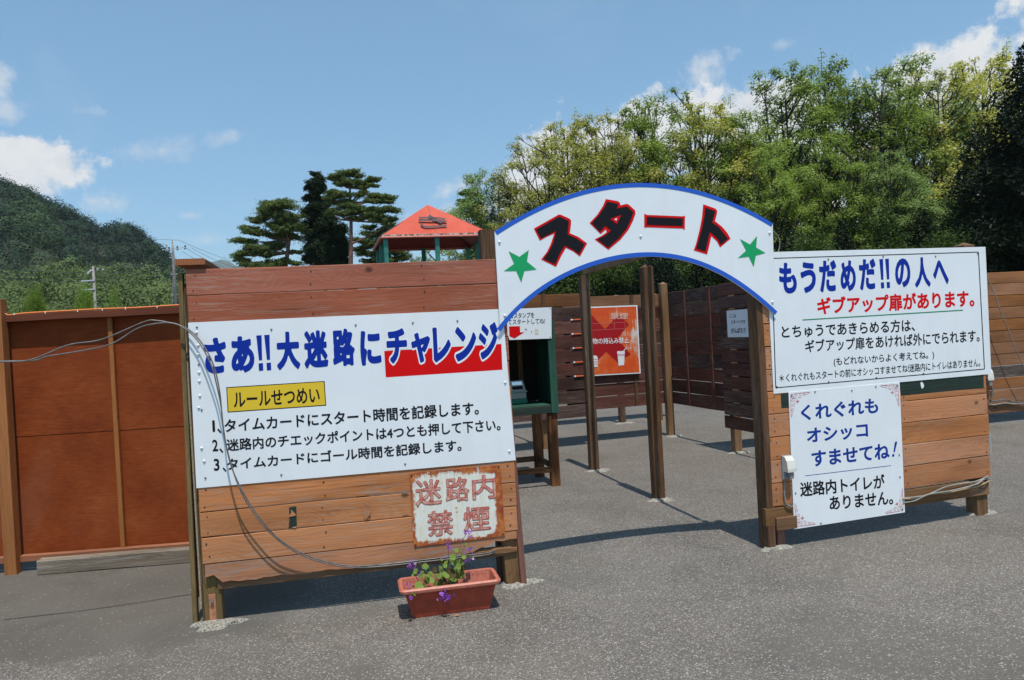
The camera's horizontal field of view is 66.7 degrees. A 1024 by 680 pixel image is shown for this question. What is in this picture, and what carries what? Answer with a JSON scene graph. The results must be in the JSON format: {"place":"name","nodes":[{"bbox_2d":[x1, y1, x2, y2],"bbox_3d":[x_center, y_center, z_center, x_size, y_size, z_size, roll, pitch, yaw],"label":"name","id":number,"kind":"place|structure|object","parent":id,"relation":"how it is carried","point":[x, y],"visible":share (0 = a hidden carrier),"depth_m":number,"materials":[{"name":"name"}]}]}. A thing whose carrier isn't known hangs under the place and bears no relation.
{"place":"outdoors","nodes":[
{"label":"outdoors","id":0,"kind":"place"},
{"bbox_2d":[0,195,167,288],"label":"hill","id":1,"kind":"structure","parent":0,"point":[45,250],"depth_m":255.27,"materials":[{"name":"plant"}]},
{"bbox_2d":[0,173,225,299],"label":"hill forest","id":2,"kind":"object","parent":1,"relation":"on","point":[78,224],"visible":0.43,"depth_m":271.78,"materials":[{"name":"green plant"}]},
{"bbox_2d":[212,260,376,290],"bbox_3d":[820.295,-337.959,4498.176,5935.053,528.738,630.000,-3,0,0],"label":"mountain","id":3,"kind":"structure","parent":0,"point":[222,265],"depth_m":4483.71,"materials":[{"name":"plant"}]},
{"bbox_2d":[372,205,481,288],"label":"pavilion","id":4,"kind":"structure","parent":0,"point":[425,228],"depth_m":21.09,"materials":[{"name":"red fabric"}]},
{"bbox_2d":[454,189,484,225],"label":"broadleaf tree","id":5,"kind":"object","parent":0,"point":[461,194],"visible":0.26,"depth_m":46.87,"materials":[{"name":"green plant"}]},
{"bbox_2d":[0,364,1023,679],"bbox_3d":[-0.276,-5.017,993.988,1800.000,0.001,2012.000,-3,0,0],"label":"ground","id":6,"kind":"structure","parent":0,"point":[692,582],"depth_m":4.36,"materials":[{"name":"asphalt"}]},
{"bbox_2d":[25,278,48,313],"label":"bush","id":7,"kind":"object","parent":6,"relation":"on","point":[35,303],"visible":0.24,"depth_m":39.72,"materials":[{"name":"green plant"}]},
{"bbox_2d":[72,286,97,310],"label":"bush","id":8,"kind":"object","parent":6,"relation":"on","point":[85,302],"visible":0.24,"depth_m":39.76,"materials":[{"name":"green plant"}]},
{"bbox_2d":[81,266,103,307],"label":"utility pole","id":9,"kind":"object","parent":6,"relation":"on","point":[93,280],"visible":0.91,"depth_m":59.88,"materials":[{"name":"metal"}]},
{"bbox_2d":[0,256,185,313],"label":"bushes","id":10,"kind":"object","parent":6,"relation":"on","point":[154,291],"visible":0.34,"depth_m":97.17,"materials":[{"name":"green plant"}]},
{"bbox_2d":[102,285,122,309],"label":"bush","id":11,"kind":"object","parent":6,"relation":"on","point":[114,302],"visible":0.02,"depth_m":39.75,"materials":[{"name":"green plant"}]},
{"bbox_2d":[36,546,189,574],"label":"timber beam","id":12,"kind":"structure","parent":6,"relation":"on","point":[109,560],"depth_m":5.51,"materials":[{"name":"wood"}]},
{"bbox_2d":[0,299,248,575],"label":"plywood fence","id":13,"kind":"object","parent":6,"relation":"on","point":[92,452],"visible":0.78,"depth_m":5.66,"materials":[{"name":"wood"}]},
{"bbox_2d":[5,304,178,314],"bbox_3d":[-3.592,-0.188,5.543,2.550,0.033,0.013,-3,0,-6],"label":"orange cord","id":14,"kind":"object","parent":13,"relation":"attached to","point":[77,310],"visible":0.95,"depth_m":5.60,"materials":[{"name":"orange plastic"}]},
{"bbox_2d":[162,240,185,304],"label":"utility pole","id":15,"kind":"object","parent":6,"relation":"on","point":[174,285],"visible":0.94,"depth_m":74.85,"materials":[{"name":"concrete"}]},
{"bbox_2d":[175,258,233,623],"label":"side wall","id":16,"kind":"structure","parent":6,"relation":"on","point":[193,519],"depth_m":4.27,"materials":[{"name":"brown wood"}]},
{"bbox_2d":[190,618,248,632],"bbox_3d":[-1.604,1.550,4.265,0.317,0.024,0.170,-3,0,-14],"label":"cement footing","id":17,"kind":"object","parent":6,"relation":"on","point":[208,625],"visible":1,"depth_m":4.24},
{"bbox_2d":[224,197,310,267],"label":"pine tree","id":18,"kind":"object","parent":6,"relation":"on","point":[285,225],"visible":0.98,"depth_m":44.48,"materials":[{"name":"green plant"}]},
{"bbox_2d":[293,170,356,290],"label":"conifer","id":19,"kind":"object","parent":6,"relation":"on","point":[327,240],"visible":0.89,"depth_m":45.41,"materials":[{"name":"green plant"}]},
{"bbox_2d":[185,259,526,620],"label":"plank wall","id":20,"kind":"structure","parent":6,"relation":"on","point":[361,534],"depth_m":4.41,"materials":[{"name":"brown"}]},
{"bbox_2d":[0,322,494,567],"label":"power cable","id":21,"kind":"object","parent":20,"relation":"attached to","point":[227,448],"visible":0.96,"depth_m":4.21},
{"bbox_2d":[0,319,494,565],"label":"power cable","id":22,"kind":"object","parent":20,"relation":"attached to","point":[226,443],"visible":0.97,"depth_m":4.22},
{"bbox_2d":[188,309,515,487],"bbox_3d":[-0.876,0.310,4.439,1.791,0.910,0.010,-3,0,-12],"label":"rules sign","id":23,"kind":"object","parent":20,"relation":"attached to","point":[310,397],"visible":1,"depth_m":4.43,"materials":[{"name":"white"}]},
{"bbox_2d":[409,465,504,546],"bbox_3d":[-0.316,0.970,4.555,0.542,0.429,0.009,-3,0,-12],"label":"no smoking sign","id":24,"kind":"object","parent":20,"relation":"attached to","point":[452,505],"visible":1,"depth_m":4.55,"materials":[{"name":"metal"}]},
{"bbox_2d":[321,167,402,263],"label":"pine tree","id":25,"kind":"object","parent":6,"relation":"on","point":[340,179],"visible":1,"depth_m":43.74,"materials":[{"name":"green plant"}]},
{"bbox_2d":[353,214,412,263],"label":"pine tree","id":26,"kind":"object","parent":6,"relation":"on","point":[364,247],"visible":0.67,"depth_m":49.63,"materials":[{"name":"green plant"}]},
{"bbox_2d":[398,568,500,617],"bbox_3d":[-0.347,1.406,4.308,0.553,0.170,0.247,-3,0,-12],"label":"planter","id":27,"kind":"object","parent":6,"relation":"on","point":[472,590],"visible":0.98,"depth_m":4.24,"materials":[{"name":"plastic"}]},
{"bbox_2d":[403,530,474,601],"bbox_3d":[-0.394,1.236,4.247,0.405,0.356,0.226,-3,0,-12],"label":"violet plant","id":28,"kind":"object","parent":27,"relation":"in","point":[454,574],"visible":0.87,"depth_m":4.28,"materials":[{"name":"green plant"}]},
{"bbox_2d":[426,167,507,260],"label":"broadleaf tree","id":29,"kind":"object","parent":6,"relation":"on","point":[460,213],"visible":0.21,"depth_m":43.55,"materials":[{"name":"green plant"}]},
{"bbox_2d":[462,206,491,284],"bbox_3d":[-1.089,-1.935,30.428,4.103,6.595,4.328,-3,0,0],"label":"conifer","id":30,"kind":"object","parent":6,"relation":"on","point":[482,224],"depth_m":30.22,"materials":[{"name":"green plant"}]},
{"bbox_2d":[478,229,502,581],"bbox_3d":[-0.099,0.400,4.788,0.093,2.150,0.094,-3,0,-12],"label":"arch post","id":31,"kind":"object","parent":6,"relation":"on","point":[486,240],"visible":0.12,"depth_m":4.74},
{"bbox_2d":[480,172,514,228],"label":"conifer","id":32,"kind":"object","parent":6,"relation":"on","point":[491,214],"visible":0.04,"depth_m":40.77,"materials":[{"name":"green plant"}]},
{"bbox_2d":[487,201,524,230],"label":"broadleaf tree","id":33,"kind":"object","parent":6,"relation":"on","point":[508,215],"visible":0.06,"depth_m":37.81,"materials":[{"name":"green plant"}]},
{"bbox_2d":[474,278,570,307],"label":"shrub","id":34,"kind":"object","parent":6,"relation":"on","point":[552,287],"depth_m":25.75,"materials":[{"name":"green plant"}]},
{"bbox_2d":[501,578,544,588],"bbox_3d":[0.068,1.457,4.696,0.291,0.019,0.166,-3,0,-14],"label":"cement footing","id":35,"kind":"object","parent":6,"relation":"on","point":[530,581],"visible":0.76,"depth_m":4.64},
{"bbox_2d":[463,135,592,275],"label":"broadleaf tree","id":36,"kind":"object","parent":6,"relation":"on","point":[532,163],"visible":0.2,"depth_m":41.12,"materials":[{"name":"green plant"}]},
{"bbox_2d":[508,320,560,486],"bbox_3d":[-0.142,0.645,7.780,1.080,1.625,0.668,-3,0,-14],"label":"ticket box","id":37,"kind":"object","parent":6,"relation":"on","point":[532,364],"visible":0.43,"depth_m":7.96,"materials":[{"name":"green paint"}]},
{"bbox_2d":[510,380,527,404],"bbox_3d":[0.035,0.529,7.897,0.203,0.234,0.170,-3,0,-14],"label":"time clock","id":38,"kind":"object","parent":37,"relation":"on","point":[518,392],"visible":0.7,"depth_m":7.83,"materials":[{"name":"grey plastic"}]},
{"bbox_2d":[507,307,551,339],"bbox_3d":[0.137,-0.154,7.501,0.525,0.306,0.011,-3,0,-14],"label":"stamp notice","id":39,"kind":"object","parent":37,"relation":"attached to","point":[529,323],"visible":0.89,"depth_m":7.51,"materials":[{"name":"white"}]},
{"bbox_2d":[538,307,547,448],"bbox_3d":[0.398,0.438,10.109,0.095,1.950,0.096,-3,0,-15],"label":"post","id":40,"kind":"object","parent":6,"relation":"on","point":[544,431],"visible":0.14,"depth_m":10.06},
{"bbox_2d":[513,293,585,422],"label":"wall","id":41,"kind":"structure","parent":40,"relation":"attached to","point":[542,300],"depth_m":10.08,"materials":[{"name":"wood"}]},
{"bbox_2d":[514,167,581,215],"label":"broadleaf tree","id":42,"kind":"object","parent":6,"relation":"on","point":[550,188],"visible":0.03,"depth_m":54.26,"materials":[{"name":"green plant"}]},
{"bbox_2d":[511,107,624,212],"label":"broadleaf tree","id":43,"kind":"object","parent":6,"relation":"on","point":[573,136],"visible":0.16,"depth_m":45.09,"materials":[{"name":"green plant"}]},
{"bbox_2d":[551,267,621,307],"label":"shrub","id":44,"kind":"object","parent":6,"relation":"on","point":[572,278],"visible":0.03,"depth_m":26.37,"materials":[{"name":"green plant"}]},
{"bbox_2d":[585,468,609,472],"bbox_3d":[0.926,1.387,8.278,0.298,0.019,0.167,-3,0,-14],"label":"cement footing","id":45,"kind":"object","parent":6,"relation":"on","point":[601,470],"visible":1,"depth_m":8.26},
{"bbox_2d":[578,274,599,469],"bbox_3d":[0.824,0.350,8.338,0.096,2.100,0.098,-3,0,-14],"label":"post","id":46,"kind":"object","parent":45,"relation":"on","point":[588,371],"visible":0.93,"depth_m":8.29,"materials":[{"name":"wood"}]},
{"bbox_2d":[582,257,648,273],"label":"beam","id":47,"kind":"structure","parent":46,"relation":"on","point":[603,266],"depth_m":7.59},
{"bbox_2d":[558,273,637,296],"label":"shrub","id":48,"kind":"object","parent":6,"relation":"on","point":[615,291],"visible":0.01,"depth_m":26.53,"materials":[{"name":"green plant"}]},
{"bbox_2d":[540,106,670,276],"bbox_3d":[5.277,-5.416,40.094,7.524,12.721,7.444,-3,0,-22],"label":"broadleaf tree","id":49,"kind":"object","parent":6,"relation":"on","point":[602,176],"visible":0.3,"depth_m":39.47,"materials":[{"name":"green plant"}]},
{"bbox_2d":[590,258,691,354],"bbox_3d":[4.230,-1.244,27.114,3.738,4.766,3.233,-3,0,4],"label":"shrub","id":50,"kind":"object","parent":6,"relation":"on","point":[619,274],"visible":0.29,"depth_m":26.76,"materials":[{"name":"green plant"}]},
{"bbox_2d":[593,98,696,279],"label":"broadleaf tree","id":51,"kind":"object","parent":6,"relation":"on","point":[640,126],"visible":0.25,"depth_m":41.94,"materials":[{"name":"green plant"}]},
{"bbox_2d":[606,257,707,366],"bbox_3d":[4.974,-0.985,26.936,3.667,4.069,2.797,-3,0,22],"label":"shrub","id":52,"kind":"object","parent":6,"relation":"on","point":[670,280],"visible":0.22,"depth_m":26.78,"materials":[{"name":"green plant"}]},
{"bbox_2d":[647,497,674,501],"bbox_3d":[1.281,1.377,6.727,0.244,0.019,0.176,-3,0,-15],"label":"cement footing","id":53,"kind":"object","parent":6,"relation":"on","point":[667,499],"visible":0.95,"depth_m":6.68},
{"bbox_2d":[639,264,665,498],"bbox_3d":[1.219,0.362,6.768,0.096,2.055,0.098,-3,0,-15],"label":"post","id":54,"kind":"object","parent":53,"relation":"on","point":[651,370],"visible":0.98,"depth_m":6.72,"materials":[{"name":"wood"}]},
{"bbox_2d":[664,435,681,437],"bbox_3d":[2.190,1.302,10.550,0.244,0.019,0.199,-3,0,11],"label":"cement footing","id":55,"kind":"object","parent":6,"relation":"on","point":[670,436],"visible":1,"depth_m":10.54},
{"bbox_2d":[658,282,674,435],"bbox_3d":[2.115,0.260,10.633,0.095,2.110,0.096,-3,0,-14],"label":"post","id":56,"kind":"object","parent":55,"relation":"on","point":[666,360],"visible":0.95,"depth_m":10.59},
{"bbox_2d":[562,294,664,408],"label":"wall","id":57,"kind":"structure","parent":56,"relation":"attached to","point":[633,390],"depth_m":10.52,"materials":[{"name":"wood"}]},
{"bbox_2d":[569,305,640,376],"bbox_3d":[1.238,0.013,10.385,0.997,0.932,0.041,-3,0,-17],"label":"no food sign","id":58,"kind":"object","parent":57,"relation":"attached to","point":[615,338],"visible":0.81,"depth_m":10.41,"materials":[{"name":"orange"}]},
{"bbox_2d":[668,285,751,410],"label":"wall","id":59,"kind":"structure","parent":56,"relation":"attached to","point":[702,358],"depth_m":9.89,"materials":[{"name":"wood"}]},
{"bbox_2d":[658,258,709,303],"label":"shrub","id":60,"kind":"object","parent":6,"relation":"on","point":[683,266],"visible":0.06,"depth_m":34.65,"materials":[{"name":"green plant"}]},
{"bbox_2d":[653,145,717,263],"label":"broadleaf tree","id":61,"kind":"object","parent":6,"relation":"on","point":[684,166],"visible":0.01,"depth_m":55.74,"materials":[{"name":"green plant"}]},
{"bbox_2d":[613,87,771,268],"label":"broadleaf tree","id":62,"kind":"object","parent":6,"relation":"on","point":[676,115],"visible":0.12,"depth_m":43.84,"materials":[{"name":"green plant"}]},
{"bbox_2d":[684,264,715,289],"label":"conifer","id":63,"kind":"object","parent":6,"relation":"on","point":[699,274],"visible":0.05,"depth_m":30.09,"materials":[{"name":"green plant"}]},
{"bbox_2d":[680,267,731,355],"bbox_3d":[7.217,-1.202,26.825,3.410,4.347,2.949,-3,0,-5],"label":"shrub","id":64,"kind":"object","parent":6,"relation":"on","point":[718,276],"visible":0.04,"depth_m":26.54,"materials":[{"name":"green plant"}]},
{"bbox_2d":[642,90,794,285],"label":"broadleaf tree","id":65,"kind":"object","parent":6,"relation":"on","point":[742,168],"visible":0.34,"depth_m":40.16,"materials":[{"name":"green plant"}]},
{"bbox_2d":[728,450,749,453],"bbox_3d":[2.598,1.290,8.978,0.282,0.019,0.184,-3,0,-14],"label":"cement footing","id":66,"kind":"object","parent":6,"relation":"on","point":[739,452],"visible":0.98,"depth_m":8.92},
{"bbox_2d":[723,295,741,451],"bbox_3d":[2.554,0.326,9.007,0.096,1.950,0.098,-3,0,-15],"label":"post","id":67,"kind":"object","parent":66,"relation":"on","point":[736,440],"visible":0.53,"depth_m":8.97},
{"bbox_2d":[718,282,788,435],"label":"wall","id":68,"kind":"structure","parent":67,"relation":"attached to","point":[741,368],"depth_m":8.81,"materials":[{"name":"wood"}]},
{"bbox_2d":[726,309,748,336],"bbox_3d":[2.529,-0.184,8.709,0.005,0.306,0.455,-3,0,-15],"label":"start notice","id":69,"kind":"object","parent":68,"relation":"attached to","point":[737,323],"visible":1,"depth_m":8.71,"materials":[{"name":"white"}]},
{"bbox_2d":[678,106,805,271],"bbox_3d":[12.395,-5.694,40.252,6.944,12.492,7.019,-3,0,38],"label":"broadleaf tree","id":70,"kind":"object","parent":6,"relation":"on","point":[725,161],"visible":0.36,"depth_m":39.23,"materials":[{"name":"green plant"}]},
{"bbox_2d":[746,292,775,547],"bbox_3d":[1.636,0.347,5.142,0.052,2.060,0.110,-3,0,-18],"label":"arch post","id":71,"kind":"object","parent":6,"relation":"on","point":[760,408],"visible":0.86,"depth_m":5.11,"materials":[{"name":"wood"}]},
{"bbox_2d":[494,183,776,330],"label":"start arch","id":72,"kind":"structure","parent":71,"relation":"attached to","point":[539,249],"depth_m":4.82,"materials":[{"name":"white"}]},
{"bbox_2d":[708,143,830,278],"bbox_3d":[11.958,-4.242,35.854,6.102,9.707,4.735,-3,0,-6],"label":"broadleaf tree","id":73,"kind":"object","parent":6,"relation":"on","point":[780,184],"visible":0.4,"depth_m":35.45,"materials":[{"name":"green plant"}]},
{"bbox_2d":[761,544,793,551],"bbox_3d":[1.728,1.363,5.130,0.246,0.019,0.118,-3,0,-15],"label":"cement footing","id":74,"kind":"object","parent":6,"relation":"on","point":[777,547],"visible":0.91,"depth_m":5.09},
{"bbox_2d":[773,216,797,251],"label":"conifer","id":75,"kind":"object","parent":6,"relation":"on","point":[785,238],"visible":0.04,"depth_m":29.97,"materials":[{"name":"green plant"}]},
{"bbox_2d":[768,218,807,251],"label":"shrub","id":76,"kind":"object","parent":6,"relation":"on","point":[776,232],"visible":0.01,"depth_m":35.14,"materials":[{"name":"green plant"}]},
{"bbox_2d":[710,58,884,249],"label":"broadleaf tree","id":77,"kind":"object","parent":6,"relation":"on","point":[801,88],"visible":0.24,"depth_m":43.15,"materials":[{"name":"green plant"}]},
{"bbox_2d":[764,125,841,237],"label":"broadleaf tree","id":78,"kind":"object","parent":6,"relation":"on","point":[791,153],"visible":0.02,"depth_m":58.69,"materials":[{"name":"green plant"}]},
{"bbox_2d":[782,223,840,251],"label":"shrub","id":79,"kind":"object","parent":6,"relation":"on","point":[814,244],"visible":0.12,"depth_m":26.76,"materials":[{"name":"green plant"}]},
{"bbox_2d":[762,48,918,241],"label":"broadleaf tree","id":80,"kind":"object","parent":6,"relation":"on","point":[860,135],"visible":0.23,"depth_m":44.27,"materials":[{"name":"green plant"}]},
{"bbox_2d":[831,220,855,249],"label":"conifer","id":81,"kind":"object","parent":6,"relation":"on","point":[848,244],"visible":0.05,"depth_m":31.36,"materials":[{"name":"green plant"}]},
{"bbox_2d":[783,140,913,249],"bbox_3d":[15.662,-4.430,35.702,5.984,9.679,6.091,-3,0,12],"label":"broadleaf tree","id":82,"kind":"object","parent":6,"relation":"on","point":[824,220],"visible":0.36,"depth_m":35.28,"materials":[{"name":"green plant"}]},
{"bbox_2d":[821,208,878,249],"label":"shrub","id":83,"kind":"object","parent":6,"relation":"on","point":[851,229],"visible":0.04,"depth_m":34.31,"materials":[{"name":"green plant"}]},
{"bbox_2d":[762,242,990,544],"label":"plank wall","id":84,"kind":"structure","parent":6,"relation":"on","point":[966,445],"depth_m":5.50,"materials":[{"name":"brown"}]},
{"bbox_2d":[781,455,795,478],"bbox_3d":[1.814,0.836,5.098,0.066,0.155,0.065,-3,0,-18],"label":"outlet box","id":85,"kind":"object","parent":84,"relation":"attached to","point":[788,466],"visible":1,"depth_m":5.08,"materials":[{"name":"grey plastic"}]},
{"bbox_2d":[788,382,904,528],"bbox_3d":[2.280,0.771,5.272,0.926,0.908,0.010,-3,0,-17],"label":"toilet reminder sign","id":86,"kind":"object","parent":84,"relation":"attached to","point":[846,448],"visible":1,"depth_m":5.27,"materials":[{"name":"white"}]},
{"bbox_2d":[769,247,990,393],"bbox_3d":[2.581,-0.163,5.380,1.869,0.931,0.010,-3,0,-18],"label":"give up sign","id":87,"kind":"object","parent":84,"relation":"attached to","point":[844,318],"visible":1,"depth_m":5.36,"materials":[{"name":"white"}]},
{"bbox_2d":[903,475,988,497],"bbox_3d":[3.119,1.045,5.537,0.848,0.083,0.058,-3,0,-21],"label":"rail cable","id":88,"kind":"object","parent":84,"relation":"attached to","point":[950,486],"visible":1,"depth_m":5.52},
{"bbox_2d":[903,478,989,503],"bbox_3d":[3.120,1.067,5.533,0.847,0.097,0.067,-3,0,-21],"label":"rail cable","id":89,"kind":"object","parent":84,"relation":"attached to","point":[981,480],"visible":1,"depth_m":5.51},
{"bbox_2d":[801,62,969,248],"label":"broadleaf tree","id":90,"kind":"object","parent":6,"relation":"on","point":[891,139],"visible":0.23,"depth_m":40.73,"materials":[{"name":"green plant"}]},
{"bbox_2d":[853,199,920,248],"bbox_3d":[17.026,-3.070,36.150,5.437,6.933,4.703,-3,0,34],"label":"shrub","id":91,"kind":"object","parent":6,"relation":"on","point":[873,230],"visible":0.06,"depth_m":35.08,"materials":[{"name":"green plant"}]},
{"bbox_2d":[865,200,910,249],"bbox_3d":[14.805,-2.513,30.439,3.939,6.002,3.735,-3,0,-40],"label":"conifer","id":92,"kind":"object","parent":6,"relation":"on","point":[880,233],"visible":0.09,"depth_m":30.25,"materials":[{"name":"green plant"}]},
{"bbox_2d":[838,143,951,249],"bbox_3d":[17.049,-4.167,34.755,4.761,8.996,5.329,-3,0,-18],"label":"broadleaf tree","id":93,"kind":"object","parent":6,"relation":"on","point":[920,187],"visible":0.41,"depth_m":34.47,"materials":[{"name":"green plant"}]},
{"bbox_2d":[836,50,993,228],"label":"broadleaf tree","id":94,"kind":"object","parent":6,"relation":"on","point":[915,63],"visible":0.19,"depth_m":43.49,"materials":[{"name":"green plant"}]},
{"bbox_2d":[907,207,937,247],"bbox_3d":[16.717,-2.495,31.416,3.612,5.736,3.862,-3,0,-25],"label":"conifer","id":95,"kind":"object","parent":6,"relation":"on","point":[924,229],"visible":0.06,"depth_m":31.41,"materials":[{"name":"green plant"}]},
{"bbox_2d":[873,64,1008,228],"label":"broadleaf tree","id":96,"kind":"object","parent":6,"relation":"on","point":[974,93],"visible":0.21,"depth_m":42.32,"materials":[{"name":"green plant"}]},
{"bbox_2d":[912,191,982,247],"bbox_3d":[20.272,-3.354,36.071,6.307,6.999,4.811,-3,0,6],"label":"shrub","id":97,"kind":"object","parent":6,"relation":"on","point":[944,203],"visible":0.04,"depth_m":35.33,"materials":[{"name":"green plant"}]},
{"bbox_2d":[894,37,1023,204],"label":"broadleaf tree","id":98,"kind":"object","parent":6,"relation":"on","point":[983,76],"visible":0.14,"depth_m":48.85,"materials":[{"name":"green plant"}]},
{"bbox_2d":[911,225,1015,329],"bbox_3d":[15.069,-1.733,27.037,4.011,4.451,3.059,-3,0,-5],"label":"shrub","id":99,"kind":"object","parent":6,"relation":"on","point":[938,243],"visible":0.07,"depth_m":26.60,"materials":[{"name":"green plant"}]},
{"bbox_2d":[909,271,1023,416],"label":"plank wall","id":100,"kind":"structure","parent":6,"relation":"on","point":[1014,281],"depth_m":10.22,"materials":[{"name":"wood"}]},
{"bbox_2d":[929,114,1023,329],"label":"cedar tree","id":101,"kind":"object","parent":6,"relation":"on","point":[965,210],"visible":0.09,"depth_m":28.93,"materials":[{"name":"green plant"}]},
{"bbox_2d":[941,42,1023,354],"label":"cedar tree","id":102,"kind":"object","parent":6,"relation":"on","point":[1012,158],"visible":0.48,"depth_m":26.93,"materials":[{"name":"green plant"}]},
{"bbox_2d":[957,225,1023,342],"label":"shrub","id":103,"kind":"object","parent":6,"relation":"on","point":[995,264],"visible":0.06,"depth_m":26.23,"materials":[{"name":"green plant"}]},
{"bbox_2d":[985,219,1022,341],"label":"shrub","id":104,"kind":"object","parent":6,"relation":"on","point":[1005,247],"visible":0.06,"depth_m":26.76,"materials":[{"name":"green plant"}]},
{"bbox_3d":[1.777,1.313,12.364,0.349,0.019,0.203,-3,0,-15],"label":"cement footing","id":105,"kind":"object","parent":6,"relation":"on","visible":0},
{"bbox_2d":[613,295,625,422],"bbox_3d":[1.704,0.301,12.383,0.096,2.050,0.097,-3,0,-14],"label":"post","id":106,"kind":"object","parent":105,"relation":"on","point":[622,414],"visible":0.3,"depth_m":12.35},
{"bbox_2d":[551,304,668,391],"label":"wall","id":107,"kind":"structure","parent":106,"relation":"attached to","point":[569,348],"depth_m":12.43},
{"bbox_2d":[0,0,1023,265],"label":"sky","id":108,"kind":"structure","parent":0,"point":[170,118],"materials":[{"name":"blue"}]},
{"bbox_2d":[626,257,681,316],"bbox_3d":[5.493,-2.050,30.179,4.105,6.097,3.839,-3,0,-28],"label":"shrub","id":109,"kind":"object","parent":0,"point":[672,263],"visible":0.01,"depth_m":29.91,"materials":[{"name":"green plant"}]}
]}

